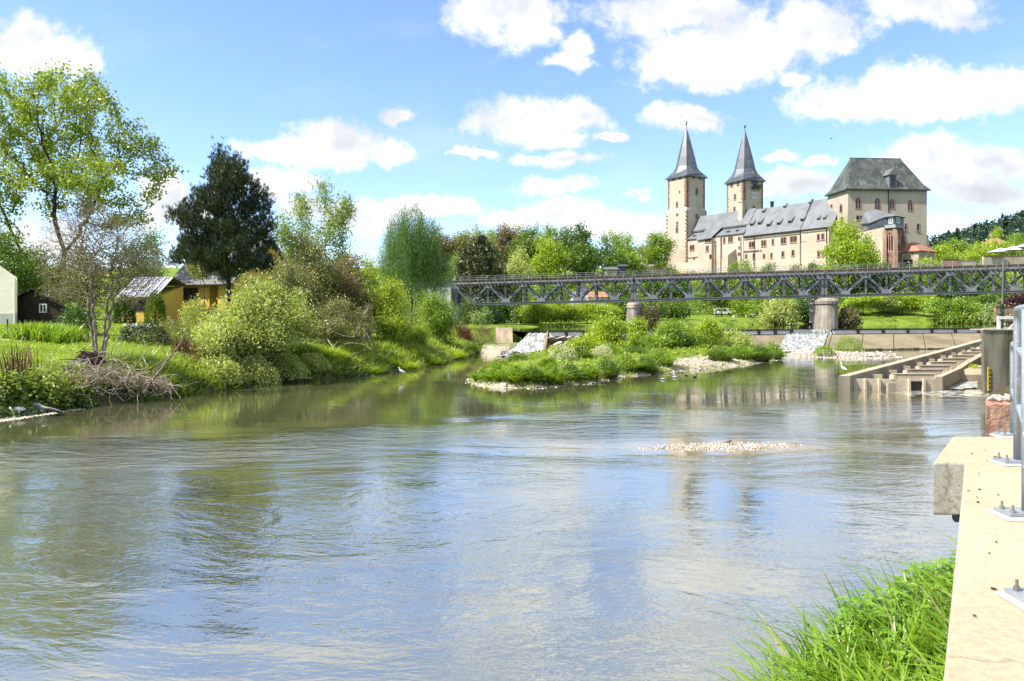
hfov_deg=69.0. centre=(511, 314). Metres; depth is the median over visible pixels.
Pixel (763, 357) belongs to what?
island tussock
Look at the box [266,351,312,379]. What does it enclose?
willow shrub
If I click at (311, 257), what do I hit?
hazel shrub
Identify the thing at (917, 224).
window
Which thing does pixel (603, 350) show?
blossoming bush
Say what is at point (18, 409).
rock
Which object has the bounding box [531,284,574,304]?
slope tree
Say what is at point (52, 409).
rock
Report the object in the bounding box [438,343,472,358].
bank tussock
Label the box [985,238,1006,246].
hill house
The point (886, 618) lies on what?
nettle
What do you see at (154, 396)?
bank bush
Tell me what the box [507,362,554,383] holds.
island tussock
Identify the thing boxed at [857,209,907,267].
castle chapel
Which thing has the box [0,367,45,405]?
knotweed
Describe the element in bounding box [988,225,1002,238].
slope tree
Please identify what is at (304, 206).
poplar tree
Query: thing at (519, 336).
ground
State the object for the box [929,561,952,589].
nettle
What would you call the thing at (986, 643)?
parapet wall
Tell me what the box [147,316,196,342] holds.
juniper bush
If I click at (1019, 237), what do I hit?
slope tree
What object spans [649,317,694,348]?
island bush
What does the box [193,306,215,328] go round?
garden bush
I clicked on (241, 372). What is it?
dead grass
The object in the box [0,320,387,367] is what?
lawn grass
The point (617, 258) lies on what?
hilltop tree
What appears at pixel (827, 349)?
islet tussock
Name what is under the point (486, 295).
undergrowth
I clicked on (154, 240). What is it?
garden tree
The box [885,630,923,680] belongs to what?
nettle
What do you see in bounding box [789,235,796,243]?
window
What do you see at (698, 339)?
island bush
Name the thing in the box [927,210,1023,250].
forest
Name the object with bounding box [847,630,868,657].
nettle
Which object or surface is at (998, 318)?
sluice frame
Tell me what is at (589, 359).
undergrowth
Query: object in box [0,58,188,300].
oak tree
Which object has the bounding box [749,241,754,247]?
window
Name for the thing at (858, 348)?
islet tussock
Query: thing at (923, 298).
park tree
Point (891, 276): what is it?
hill shrub
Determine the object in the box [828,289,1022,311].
undergrowth
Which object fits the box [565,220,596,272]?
hilltop tree
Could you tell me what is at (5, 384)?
knotweed
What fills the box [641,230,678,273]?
hilltop tree
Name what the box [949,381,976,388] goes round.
foam
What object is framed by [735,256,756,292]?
hill shrub
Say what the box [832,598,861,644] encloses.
nettle
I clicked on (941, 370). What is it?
fish ladder
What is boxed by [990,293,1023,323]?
park tree
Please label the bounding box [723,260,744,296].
hill shrub
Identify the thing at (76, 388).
knotweed
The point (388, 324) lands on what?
bank shrub
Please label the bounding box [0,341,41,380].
dead stalks
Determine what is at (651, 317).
bronze shrub
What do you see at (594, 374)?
island tussock
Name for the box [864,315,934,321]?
undergrowth
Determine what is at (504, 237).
hilltop tree
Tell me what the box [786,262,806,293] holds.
hill shrub
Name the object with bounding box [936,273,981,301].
slope tree
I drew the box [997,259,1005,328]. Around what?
steel pole
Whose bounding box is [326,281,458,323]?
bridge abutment
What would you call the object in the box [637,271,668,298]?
slope tree
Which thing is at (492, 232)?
hilltop tree
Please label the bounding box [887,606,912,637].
nettle
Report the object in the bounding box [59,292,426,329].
undergrowth
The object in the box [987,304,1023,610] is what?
handrail
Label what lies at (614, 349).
island tussock
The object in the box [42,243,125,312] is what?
garden tree
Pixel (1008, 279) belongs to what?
undergrowth
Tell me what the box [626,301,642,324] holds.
stone pier
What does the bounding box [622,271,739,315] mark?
undergrowth
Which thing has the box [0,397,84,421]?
pebbles
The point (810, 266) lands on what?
hill shrub
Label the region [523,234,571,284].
hilltop tree
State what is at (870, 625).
nettle
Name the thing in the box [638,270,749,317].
undergrowth
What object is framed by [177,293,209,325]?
garden bush
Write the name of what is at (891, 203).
window
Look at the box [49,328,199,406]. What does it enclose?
driftwood
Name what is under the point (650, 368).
island tussock
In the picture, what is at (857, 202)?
window
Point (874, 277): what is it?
hill shrub
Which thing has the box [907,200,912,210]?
window
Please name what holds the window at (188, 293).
in the yellow house at (192, 287)
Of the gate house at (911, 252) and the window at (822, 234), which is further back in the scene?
the window at (822, 234)
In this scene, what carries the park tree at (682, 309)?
on the ground at (519, 336)
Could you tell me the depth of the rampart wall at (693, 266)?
278.95 m
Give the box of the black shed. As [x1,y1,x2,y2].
[17,288,75,324]
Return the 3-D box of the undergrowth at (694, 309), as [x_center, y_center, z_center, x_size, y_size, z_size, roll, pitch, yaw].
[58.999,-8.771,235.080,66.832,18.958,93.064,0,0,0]
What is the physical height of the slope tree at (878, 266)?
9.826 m
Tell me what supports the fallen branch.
on the ground at (519, 336)
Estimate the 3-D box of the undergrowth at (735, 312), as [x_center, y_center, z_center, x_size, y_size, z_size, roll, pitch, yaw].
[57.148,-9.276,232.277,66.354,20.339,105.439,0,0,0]
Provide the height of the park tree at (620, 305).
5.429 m
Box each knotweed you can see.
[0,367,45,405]
[0,371,24,405]
[17,363,74,409]
[49,368,97,408]
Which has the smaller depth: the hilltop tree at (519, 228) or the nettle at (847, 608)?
the nettle at (847, 608)
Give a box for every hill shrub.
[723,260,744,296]
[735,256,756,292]
[758,262,777,289]
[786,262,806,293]
[797,260,822,283]
[852,264,884,293]
[879,260,902,291]
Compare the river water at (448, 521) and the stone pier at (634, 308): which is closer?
the river water at (448, 521)
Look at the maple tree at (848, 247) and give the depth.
175.99 m
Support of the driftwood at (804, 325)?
on the water at (741, 327)
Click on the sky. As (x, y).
(490, 113)
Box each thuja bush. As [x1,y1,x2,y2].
[112,294,136,323]
[143,287,166,325]
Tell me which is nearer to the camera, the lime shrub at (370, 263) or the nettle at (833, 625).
the nettle at (833, 625)
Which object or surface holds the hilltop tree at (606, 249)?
on the ground at (519, 336)
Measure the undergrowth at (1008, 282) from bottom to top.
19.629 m
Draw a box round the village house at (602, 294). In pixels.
[588,292,607,305]
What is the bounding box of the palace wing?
[687,198,836,285]
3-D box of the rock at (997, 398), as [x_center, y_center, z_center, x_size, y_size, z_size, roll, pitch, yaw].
[5.902,1.017,9.059,0.060,0.062,0.138,7,8,-21]
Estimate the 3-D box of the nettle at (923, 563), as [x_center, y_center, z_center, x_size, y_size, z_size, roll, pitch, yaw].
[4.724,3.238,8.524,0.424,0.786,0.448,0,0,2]
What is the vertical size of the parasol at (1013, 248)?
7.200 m
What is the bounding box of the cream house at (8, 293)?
[0,266,17,324]
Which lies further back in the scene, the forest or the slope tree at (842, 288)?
the forest
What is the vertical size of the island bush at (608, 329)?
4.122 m
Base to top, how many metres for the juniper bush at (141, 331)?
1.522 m
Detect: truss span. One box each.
[451,271,634,305]
[633,265,824,301]
[819,259,1023,296]
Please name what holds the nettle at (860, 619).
on the reed grass at (841, 664)
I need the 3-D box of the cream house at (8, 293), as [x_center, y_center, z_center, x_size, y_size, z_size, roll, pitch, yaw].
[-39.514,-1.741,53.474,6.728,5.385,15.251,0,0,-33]
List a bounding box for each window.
[39,304,46,312]
[134,299,145,310]
[183,288,197,299]
[690,245,694,250]
[728,236,732,242]
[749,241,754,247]
[761,240,766,246]
[780,237,785,244]
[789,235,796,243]
[820,233,824,240]
[839,203,842,212]
[855,197,860,208]
[874,198,879,209]
[886,231,892,253]
[889,199,894,208]
[897,232,899,253]
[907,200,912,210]
[916,223,919,230]
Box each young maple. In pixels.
[458,294,475,323]
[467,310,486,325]
[479,307,494,325]
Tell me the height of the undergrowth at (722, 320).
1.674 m
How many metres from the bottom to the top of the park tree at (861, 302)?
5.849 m
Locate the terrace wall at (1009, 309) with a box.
[993,306,1015,320]
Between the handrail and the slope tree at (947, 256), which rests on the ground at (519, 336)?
the slope tree at (947, 256)
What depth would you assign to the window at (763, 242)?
252.70 m
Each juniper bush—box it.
[111,318,170,342]
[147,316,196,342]
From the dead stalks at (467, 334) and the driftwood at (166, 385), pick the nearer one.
the driftwood at (166, 385)
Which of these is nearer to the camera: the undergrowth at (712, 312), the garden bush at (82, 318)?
the garden bush at (82, 318)
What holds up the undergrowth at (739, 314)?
on the ground at (519, 336)
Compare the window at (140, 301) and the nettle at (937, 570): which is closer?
the nettle at (937, 570)
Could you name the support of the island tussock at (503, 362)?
on the ground at (519, 336)
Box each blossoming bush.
[547,342,577,362]
[590,344,614,357]
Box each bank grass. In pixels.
[0,346,198,374]
[74,323,494,398]
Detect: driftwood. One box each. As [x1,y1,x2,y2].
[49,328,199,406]
[791,322,811,327]
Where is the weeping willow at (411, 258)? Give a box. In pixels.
[374,194,457,321]
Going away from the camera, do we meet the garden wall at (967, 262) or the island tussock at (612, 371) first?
the island tussock at (612, 371)
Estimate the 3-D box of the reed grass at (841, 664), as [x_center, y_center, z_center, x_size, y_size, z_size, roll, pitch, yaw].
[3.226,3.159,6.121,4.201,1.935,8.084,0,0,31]
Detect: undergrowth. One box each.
[0,327,482,416]
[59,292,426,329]
[62,290,430,327]
[63,290,423,326]
[398,272,666,317]
[399,273,663,317]
[402,274,665,304]
[404,271,661,310]
[482,341,766,384]
[485,344,763,370]
[495,319,880,326]
[508,342,774,372]
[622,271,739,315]
[624,270,749,316]
[637,285,729,314]
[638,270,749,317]
[656,273,748,317]
[658,317,758,324]
[695,307,743,313]
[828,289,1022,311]
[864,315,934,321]
[968,273,1022,300]
[969,257,1022,301]
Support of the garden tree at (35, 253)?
on the ground at (519, 336)
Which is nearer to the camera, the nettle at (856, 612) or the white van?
the nettle at (856, 612)
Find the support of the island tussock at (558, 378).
on the ground at (519, 336)
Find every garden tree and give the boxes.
[0,224,57,298]
[18,242,72,306]
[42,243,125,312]
[106,225,171,303]
[179,252,217,310]
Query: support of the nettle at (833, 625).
on the ground at (519, 336)
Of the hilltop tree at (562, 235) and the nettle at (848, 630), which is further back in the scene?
the hilltop tree at (562, 235)
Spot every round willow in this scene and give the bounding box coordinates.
[514,297,557,323]
[542,297,580,323]
[570,296,616,323]
[591,302,625,321]
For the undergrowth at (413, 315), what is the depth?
87.47 m
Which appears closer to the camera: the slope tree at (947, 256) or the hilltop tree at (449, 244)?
the slope tree at (947, 256)
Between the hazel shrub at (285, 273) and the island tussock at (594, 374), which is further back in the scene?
the hazel shrub at (285, 273)
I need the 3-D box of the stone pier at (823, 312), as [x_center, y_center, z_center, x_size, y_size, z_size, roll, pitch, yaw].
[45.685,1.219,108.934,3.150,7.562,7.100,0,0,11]
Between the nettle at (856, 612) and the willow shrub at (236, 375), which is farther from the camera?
the willow shrub at (236, 375)
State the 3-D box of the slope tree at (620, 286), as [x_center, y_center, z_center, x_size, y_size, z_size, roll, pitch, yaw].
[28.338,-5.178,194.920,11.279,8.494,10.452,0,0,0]
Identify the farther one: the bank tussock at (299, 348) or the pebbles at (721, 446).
the bank tussock at (299, 348)
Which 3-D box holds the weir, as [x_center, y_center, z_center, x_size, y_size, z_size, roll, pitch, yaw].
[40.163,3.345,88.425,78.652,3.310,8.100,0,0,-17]
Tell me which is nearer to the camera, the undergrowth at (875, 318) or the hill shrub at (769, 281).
the undergrowth at (875, 318)
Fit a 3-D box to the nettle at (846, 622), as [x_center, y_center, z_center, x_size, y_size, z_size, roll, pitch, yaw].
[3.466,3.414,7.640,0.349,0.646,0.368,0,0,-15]
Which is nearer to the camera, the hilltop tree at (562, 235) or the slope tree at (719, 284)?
the slope tree at (719, 284)
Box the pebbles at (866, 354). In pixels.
[788,350,901,358]
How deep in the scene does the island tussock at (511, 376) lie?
41.33 m
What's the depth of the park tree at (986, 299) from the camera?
163.85 m
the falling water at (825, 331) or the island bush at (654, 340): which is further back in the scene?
the falling water at (825, 331)
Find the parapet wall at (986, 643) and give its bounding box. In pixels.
[933,437,1023,680]
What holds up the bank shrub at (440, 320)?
on the ground at (519, 336)
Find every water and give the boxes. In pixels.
[0,349,989,680]
[493,323,1012,331]
[793,330,813,334]
[812,329,831,334]
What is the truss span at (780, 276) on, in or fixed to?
on the stone pier at (634, 308)
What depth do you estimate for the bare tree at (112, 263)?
35.93 m
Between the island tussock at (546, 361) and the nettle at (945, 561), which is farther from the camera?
the island tussock at (546, 361)
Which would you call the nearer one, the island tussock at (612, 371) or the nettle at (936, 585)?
the nettle at (936, 585)
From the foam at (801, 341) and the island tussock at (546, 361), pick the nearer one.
the island tussock at (546, 361)
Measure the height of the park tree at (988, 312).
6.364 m
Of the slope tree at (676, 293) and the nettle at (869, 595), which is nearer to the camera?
the nettle at (869, 595)
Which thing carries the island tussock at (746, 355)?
on the ground at (519, 336)
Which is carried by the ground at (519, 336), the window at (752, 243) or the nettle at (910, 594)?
the nettle at (910, 594)
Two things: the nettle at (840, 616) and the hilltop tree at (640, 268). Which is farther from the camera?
the hilltop tree at (640, 268)
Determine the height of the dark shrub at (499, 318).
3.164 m
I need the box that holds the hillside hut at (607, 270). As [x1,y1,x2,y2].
[602,267,618,275]
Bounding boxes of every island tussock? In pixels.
[465,367,489,381]
[478,363,530,381]
[482,357,516,368]
[491,362,530,383]
[497,350,534,362]
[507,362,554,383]
[536,355,560,368]
[538,363,584,384]
[561,361,590,381]
[564,345,604,359]
[576,360,607,381]
[588,356,633,378]
[592,341,625,354]
[610,348,646,371]
[623,344,649,354]
[634,355,673,373]
[636,345,684,366]
[692,345,748,361]
[722,343,765,359]
[739,342,781,361]
[753,338,790,359]
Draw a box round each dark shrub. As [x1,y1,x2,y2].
[459,293,496,322]
[460,307,512,323]
[484,299,521,320]
[507,305,539,323]
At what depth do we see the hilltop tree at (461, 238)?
259.67 m
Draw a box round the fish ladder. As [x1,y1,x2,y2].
[838,339,980,390]
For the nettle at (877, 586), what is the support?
on the ground at (519, 336)
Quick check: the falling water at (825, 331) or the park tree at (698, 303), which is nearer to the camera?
the falling water at (825, 331)
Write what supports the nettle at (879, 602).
on the ground at (519, 336)
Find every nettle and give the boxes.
[791,669,813,680]
[808,634,835,680]
[819,617,842,659]
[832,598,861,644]
[834,621,864,668]
[837,613,859,645]
[838,596,864,634]
[841,610,862,640]
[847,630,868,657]
[852,589,874,609]
[852,596,880,636]
[854,600,871,624]
[859,590,878,614]
[860,610,884,649]
[865,587,890,618]
[867,583,886,606]
[871,597,905,660]
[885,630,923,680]
[887,581,907,612]
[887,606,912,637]
[889,595,910,616]
[890,575,904,596]
[891,604,931,659]
[892,578,915,608]
[894,582,913,610]
[896,580,921,628]
[897,569,913,590]
[909,580,925,597]
[911,561,936,588]
[924,558,952,590]
[927,580,950,611]
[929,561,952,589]
[932,557,954,601]
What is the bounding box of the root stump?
[59,348,114,368]
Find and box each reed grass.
[681,527,957,680]
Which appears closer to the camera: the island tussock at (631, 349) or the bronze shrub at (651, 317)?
the island tussock at (631, 349)
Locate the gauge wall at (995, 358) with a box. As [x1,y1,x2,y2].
[970,327,1012,392]
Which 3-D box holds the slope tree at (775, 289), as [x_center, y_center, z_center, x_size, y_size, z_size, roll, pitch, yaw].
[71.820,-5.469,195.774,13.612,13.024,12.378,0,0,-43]
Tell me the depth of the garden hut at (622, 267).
235.00 m
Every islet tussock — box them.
[814,344,835,354]
[833,335,865,351]
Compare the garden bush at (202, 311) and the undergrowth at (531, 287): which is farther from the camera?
the undergrowth at (531, 287)
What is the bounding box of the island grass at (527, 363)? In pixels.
[468,346,782,387]
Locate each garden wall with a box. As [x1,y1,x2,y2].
[941,259,958,265]
[959,260,976,265]
[982,255,1023,264]
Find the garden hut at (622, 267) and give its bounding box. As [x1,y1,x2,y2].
[617,264,627,277]
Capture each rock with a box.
[10,406,25,413]
[32,402,45,411]
[41,405,63,413]
[992,396,1001,401]
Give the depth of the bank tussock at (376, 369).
50.20 m
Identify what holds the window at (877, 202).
in the great hall
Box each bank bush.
[56,389,87,408]
[135,389,169,401]
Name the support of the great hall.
on the ground at (519, 336)
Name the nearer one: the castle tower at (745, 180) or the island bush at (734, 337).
the island bush at (734, 337)
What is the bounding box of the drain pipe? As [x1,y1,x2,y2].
[952,515,959,521]
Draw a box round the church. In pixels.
[580,283,587,299]
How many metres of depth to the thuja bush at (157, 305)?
57.62 m
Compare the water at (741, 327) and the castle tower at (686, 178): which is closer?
the water at (741, 327)
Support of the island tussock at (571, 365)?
on the ground at (519, 336)
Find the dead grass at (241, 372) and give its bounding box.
[7,325,494,401]
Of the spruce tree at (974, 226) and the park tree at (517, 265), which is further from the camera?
the spruce tree at (974, 226)
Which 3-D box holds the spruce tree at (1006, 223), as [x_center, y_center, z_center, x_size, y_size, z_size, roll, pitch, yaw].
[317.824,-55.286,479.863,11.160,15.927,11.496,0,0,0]
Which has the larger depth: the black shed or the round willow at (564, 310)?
the round willow at (564, 310)
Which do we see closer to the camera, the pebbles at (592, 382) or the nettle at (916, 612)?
the nettle at (916, 612)
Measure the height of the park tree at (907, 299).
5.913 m
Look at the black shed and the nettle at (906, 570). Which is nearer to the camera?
the nettle at (906, 570)
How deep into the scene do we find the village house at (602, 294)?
184.00 m
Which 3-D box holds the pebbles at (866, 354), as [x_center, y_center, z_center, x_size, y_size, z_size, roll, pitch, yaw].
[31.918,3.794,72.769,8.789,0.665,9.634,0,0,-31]
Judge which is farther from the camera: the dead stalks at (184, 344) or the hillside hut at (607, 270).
the hillside hut at (607, 270)
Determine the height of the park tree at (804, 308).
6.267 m
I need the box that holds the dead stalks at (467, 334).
[455,319,474,342]
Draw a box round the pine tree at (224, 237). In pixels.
[162,135,282,305]
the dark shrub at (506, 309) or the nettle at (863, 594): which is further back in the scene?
the dark shrub at (506, 309)
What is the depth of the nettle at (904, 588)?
7.81 m
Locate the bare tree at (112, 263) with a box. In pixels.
[30,191,170,356]
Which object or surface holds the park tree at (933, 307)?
on the ground at (519, 336)
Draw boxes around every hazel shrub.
[262,249,320,339]
[268,226,360,338]
[322,250,384,337]
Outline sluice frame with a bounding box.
[996,316,1012,328]
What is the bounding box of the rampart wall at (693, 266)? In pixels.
[646,262,712,281]
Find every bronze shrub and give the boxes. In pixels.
[637,303,663,326]
[838,304,866,327]
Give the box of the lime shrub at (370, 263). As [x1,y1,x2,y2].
[358,252,384,314]
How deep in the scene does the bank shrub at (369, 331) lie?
53.87 m
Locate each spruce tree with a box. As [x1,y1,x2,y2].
[972,224,977,237]
[1001,217,1009,239]
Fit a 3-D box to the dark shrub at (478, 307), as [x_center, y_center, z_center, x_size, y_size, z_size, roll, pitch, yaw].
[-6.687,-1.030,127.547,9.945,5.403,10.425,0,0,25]
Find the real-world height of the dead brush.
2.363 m
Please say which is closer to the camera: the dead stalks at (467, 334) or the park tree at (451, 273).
the dead stalks at (467, 334)
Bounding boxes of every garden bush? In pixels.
[53,302,99,334]
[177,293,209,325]
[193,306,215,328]
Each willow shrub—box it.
[181,311,264,366]
[182,267,328,361]
[198,354,248,384]
[232,352,281,386]
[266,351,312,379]
[298,353,332,372]
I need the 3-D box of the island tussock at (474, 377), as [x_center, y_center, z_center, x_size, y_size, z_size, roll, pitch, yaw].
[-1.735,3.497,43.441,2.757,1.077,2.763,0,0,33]
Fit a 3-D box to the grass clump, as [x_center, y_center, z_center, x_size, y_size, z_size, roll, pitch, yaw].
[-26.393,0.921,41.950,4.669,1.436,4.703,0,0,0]
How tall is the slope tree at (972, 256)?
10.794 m
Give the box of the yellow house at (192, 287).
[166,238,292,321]
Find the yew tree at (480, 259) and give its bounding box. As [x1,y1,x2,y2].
[448,231,516,306]
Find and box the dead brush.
[472,324,497,343]
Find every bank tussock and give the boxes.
[289,339,321,354]
[315,344,349,362]
[359,359,388,374]
[386,353,419,369]
[411,347,452,364]
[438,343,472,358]
[460,338,482,353]
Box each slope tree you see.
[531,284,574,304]
[599,282,637,304]
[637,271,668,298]
[655,272,696,301]
[690,270,734,307]
[722,269,763,312]
[763,278,798,301]
[787,277,829,300]
[811,269,843,293]
[836,277,881,293]
[874,261,903,287]
[889,267,926,307]
[905,252,940,274]
[916,262,951,299]
[929,240,963,263]
[935,248,968,280]
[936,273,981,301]
[937,237,981,258]
[956,249,984,278]
[966,272,1009,302]
[967,238,1000,255]
[982,239,1013,254]
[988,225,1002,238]
[1001,237,1023,254]
[1005,232,1023,242]
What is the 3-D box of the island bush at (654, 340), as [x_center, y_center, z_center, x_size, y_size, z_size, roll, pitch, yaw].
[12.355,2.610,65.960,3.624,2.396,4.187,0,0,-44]
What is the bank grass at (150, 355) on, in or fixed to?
on the ground at (519, 336)
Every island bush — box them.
[564,332,604,351]
[582,319,604,343]
[590,311,632,347]
[623,315,652,347]
[632,332,673,350]
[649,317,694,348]
[678,328,713,348]
[690,315,727,346]
[717,328,757,347]
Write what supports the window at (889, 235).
in the castle chapel
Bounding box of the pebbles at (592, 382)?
[466,355,787,388]
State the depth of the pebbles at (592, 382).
55.13 m
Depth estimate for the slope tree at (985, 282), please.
182.04 m
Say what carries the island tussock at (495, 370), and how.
on the ground at (519, 336)
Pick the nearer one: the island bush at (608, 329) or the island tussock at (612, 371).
the island tussock at (612, 371)
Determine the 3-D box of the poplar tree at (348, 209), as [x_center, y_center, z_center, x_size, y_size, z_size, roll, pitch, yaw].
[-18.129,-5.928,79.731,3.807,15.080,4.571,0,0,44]
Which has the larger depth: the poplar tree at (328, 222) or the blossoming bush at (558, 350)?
the poplar tree at (328, 222)
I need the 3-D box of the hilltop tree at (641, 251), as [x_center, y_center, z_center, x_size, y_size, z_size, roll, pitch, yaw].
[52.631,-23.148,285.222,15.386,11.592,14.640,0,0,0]
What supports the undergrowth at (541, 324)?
on the ground at (519, 336)
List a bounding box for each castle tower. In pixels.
[665,121,707,263]
[724,125,765,211]
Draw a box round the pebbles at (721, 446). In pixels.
[639,441,803,450]
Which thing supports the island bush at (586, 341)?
on the ground at (519, 336)
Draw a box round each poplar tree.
[272,208,300,260]
[280,180,318,268]
[295,175,354,274]
[323,189,364,275]
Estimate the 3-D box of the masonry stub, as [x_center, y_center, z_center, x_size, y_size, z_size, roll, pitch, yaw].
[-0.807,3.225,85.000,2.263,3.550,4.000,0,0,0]
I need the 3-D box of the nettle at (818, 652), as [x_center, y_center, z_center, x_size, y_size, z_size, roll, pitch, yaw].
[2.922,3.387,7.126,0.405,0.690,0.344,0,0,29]
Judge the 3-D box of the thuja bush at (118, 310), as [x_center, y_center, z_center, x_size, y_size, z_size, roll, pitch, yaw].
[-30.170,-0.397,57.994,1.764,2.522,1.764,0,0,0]
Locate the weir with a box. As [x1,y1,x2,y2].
[544,328,980,350]
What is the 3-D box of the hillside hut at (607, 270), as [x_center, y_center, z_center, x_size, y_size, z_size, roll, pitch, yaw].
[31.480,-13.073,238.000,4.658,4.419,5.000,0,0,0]
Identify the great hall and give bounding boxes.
[825,158,930,262]
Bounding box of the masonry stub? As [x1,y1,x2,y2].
[496,328,512,342]
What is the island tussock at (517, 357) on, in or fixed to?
on the ground at (519, 336)
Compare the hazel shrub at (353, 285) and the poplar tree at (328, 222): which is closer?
the hazel shrub at (353, 285)
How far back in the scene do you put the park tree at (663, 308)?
148.33 m
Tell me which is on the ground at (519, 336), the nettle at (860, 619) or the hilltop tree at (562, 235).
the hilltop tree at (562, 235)
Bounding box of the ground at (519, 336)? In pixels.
[0,233,1022,447]
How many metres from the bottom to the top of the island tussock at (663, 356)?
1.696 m
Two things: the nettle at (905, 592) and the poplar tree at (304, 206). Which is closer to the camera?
the nettle at (905, 592)
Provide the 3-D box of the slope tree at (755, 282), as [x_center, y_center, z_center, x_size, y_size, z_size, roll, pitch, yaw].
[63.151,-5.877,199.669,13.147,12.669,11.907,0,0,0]
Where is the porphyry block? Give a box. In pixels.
[985,398,1009,436]
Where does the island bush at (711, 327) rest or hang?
on the ground at (519, 336)
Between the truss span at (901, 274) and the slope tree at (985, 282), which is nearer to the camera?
the truss span at (901, 274)
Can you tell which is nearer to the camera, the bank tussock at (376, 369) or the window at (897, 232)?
the bank tussock at (376, 369)
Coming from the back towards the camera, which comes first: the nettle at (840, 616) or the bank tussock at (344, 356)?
the bank tussock at (344, 356)
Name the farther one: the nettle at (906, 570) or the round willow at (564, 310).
the round willow at (564, 310)
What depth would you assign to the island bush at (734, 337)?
73.18 m
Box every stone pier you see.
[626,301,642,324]
[808,297,838,333]
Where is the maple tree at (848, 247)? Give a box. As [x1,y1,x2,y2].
[817,214,886,298]
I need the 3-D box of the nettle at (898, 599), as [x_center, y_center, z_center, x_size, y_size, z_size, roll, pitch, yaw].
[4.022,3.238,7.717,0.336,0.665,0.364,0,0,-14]
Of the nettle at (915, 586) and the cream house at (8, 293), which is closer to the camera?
the nettle at (915, 586)
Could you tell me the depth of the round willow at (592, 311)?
124.56 m
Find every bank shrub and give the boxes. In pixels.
[305,293,371,347]
[351,303,378,348]
[355,274,420,343]
[403,323,435,345]
[414,287,462,344]
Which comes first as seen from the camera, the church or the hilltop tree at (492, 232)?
the church
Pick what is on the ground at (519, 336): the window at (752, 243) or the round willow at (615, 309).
the round willow at (615, 309)
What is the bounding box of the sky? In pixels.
[0,0,1023,268]
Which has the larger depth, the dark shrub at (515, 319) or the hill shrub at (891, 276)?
the hill shrub at (891, 276)
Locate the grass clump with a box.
[0,319,90,343]
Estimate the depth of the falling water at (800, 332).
89.24 m
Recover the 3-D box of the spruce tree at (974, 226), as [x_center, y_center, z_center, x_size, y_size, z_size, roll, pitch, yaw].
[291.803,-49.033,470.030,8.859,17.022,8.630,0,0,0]
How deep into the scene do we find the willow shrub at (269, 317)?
43.34 m
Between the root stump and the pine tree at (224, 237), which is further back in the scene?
the pine tree at (224, 237)
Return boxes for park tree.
[445,254,469,291]
[503,242,536,305]
[612,295,646,320]
[639,293,673,319]
[661,295,696,319]
[687,300,716,309]
[708,300,730,307]
[741,294,768,318]
[752,295,805,324]
[792,298,811,321]
[841,292,886,315]
[872,293,904,313]
[892,291,921,314]
[902,295,939,315]
[918,297,955,317]
[934,295,989,323]
[969,294,998,322]
[976,302,1012,323]
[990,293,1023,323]
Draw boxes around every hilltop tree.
[422,226,461,280]
[450,228,473,261]
[460,223,497,258]
[481,227,502,258]
[489,221,527,271]
[503,222,553,277]
[509,224,538,241]
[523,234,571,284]
[536,221,570,273]
[551,223,575,276]
[563,240,606,276]
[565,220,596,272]
[593,227,642,258]
[597,231,615,285]
[598,248,636,283]
[621,249,652,282]
[635,242,657,264]
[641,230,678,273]
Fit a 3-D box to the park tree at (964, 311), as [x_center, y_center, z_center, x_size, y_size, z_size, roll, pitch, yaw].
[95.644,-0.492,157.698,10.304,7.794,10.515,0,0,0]
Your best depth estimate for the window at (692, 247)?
280.39 m
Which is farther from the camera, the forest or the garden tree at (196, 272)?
the forest
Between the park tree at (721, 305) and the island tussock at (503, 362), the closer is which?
the island tussock at (503, 362)
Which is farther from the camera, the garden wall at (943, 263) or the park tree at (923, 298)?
the garden wall at (943, 263)
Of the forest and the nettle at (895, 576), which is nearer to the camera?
the nettle at (895, 576)
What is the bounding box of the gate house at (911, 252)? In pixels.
[901,242,936,267]
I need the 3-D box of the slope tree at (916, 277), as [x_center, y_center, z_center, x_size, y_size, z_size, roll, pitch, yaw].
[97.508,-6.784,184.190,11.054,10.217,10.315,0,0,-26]
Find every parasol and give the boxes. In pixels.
[986,248,1015,252]
[1003,246,1023,250]
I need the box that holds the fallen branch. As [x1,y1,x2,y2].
[306,319,369,353]
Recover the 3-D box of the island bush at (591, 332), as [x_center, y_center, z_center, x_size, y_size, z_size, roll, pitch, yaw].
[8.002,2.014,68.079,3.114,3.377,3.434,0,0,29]
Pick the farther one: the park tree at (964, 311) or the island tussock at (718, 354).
the park tree at (964, 311)
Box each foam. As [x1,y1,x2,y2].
[510,332,545,352]
[778,333,827,349]
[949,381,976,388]
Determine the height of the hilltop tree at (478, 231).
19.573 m
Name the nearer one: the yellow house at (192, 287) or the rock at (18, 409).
the rock at (18, 409)
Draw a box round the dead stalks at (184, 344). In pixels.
[168,335,210,362]
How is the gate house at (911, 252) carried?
on the ground at (519, 336)
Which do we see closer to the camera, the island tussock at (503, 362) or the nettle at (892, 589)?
the nettle at (892, 589)
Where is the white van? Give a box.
[713,308,731,314]

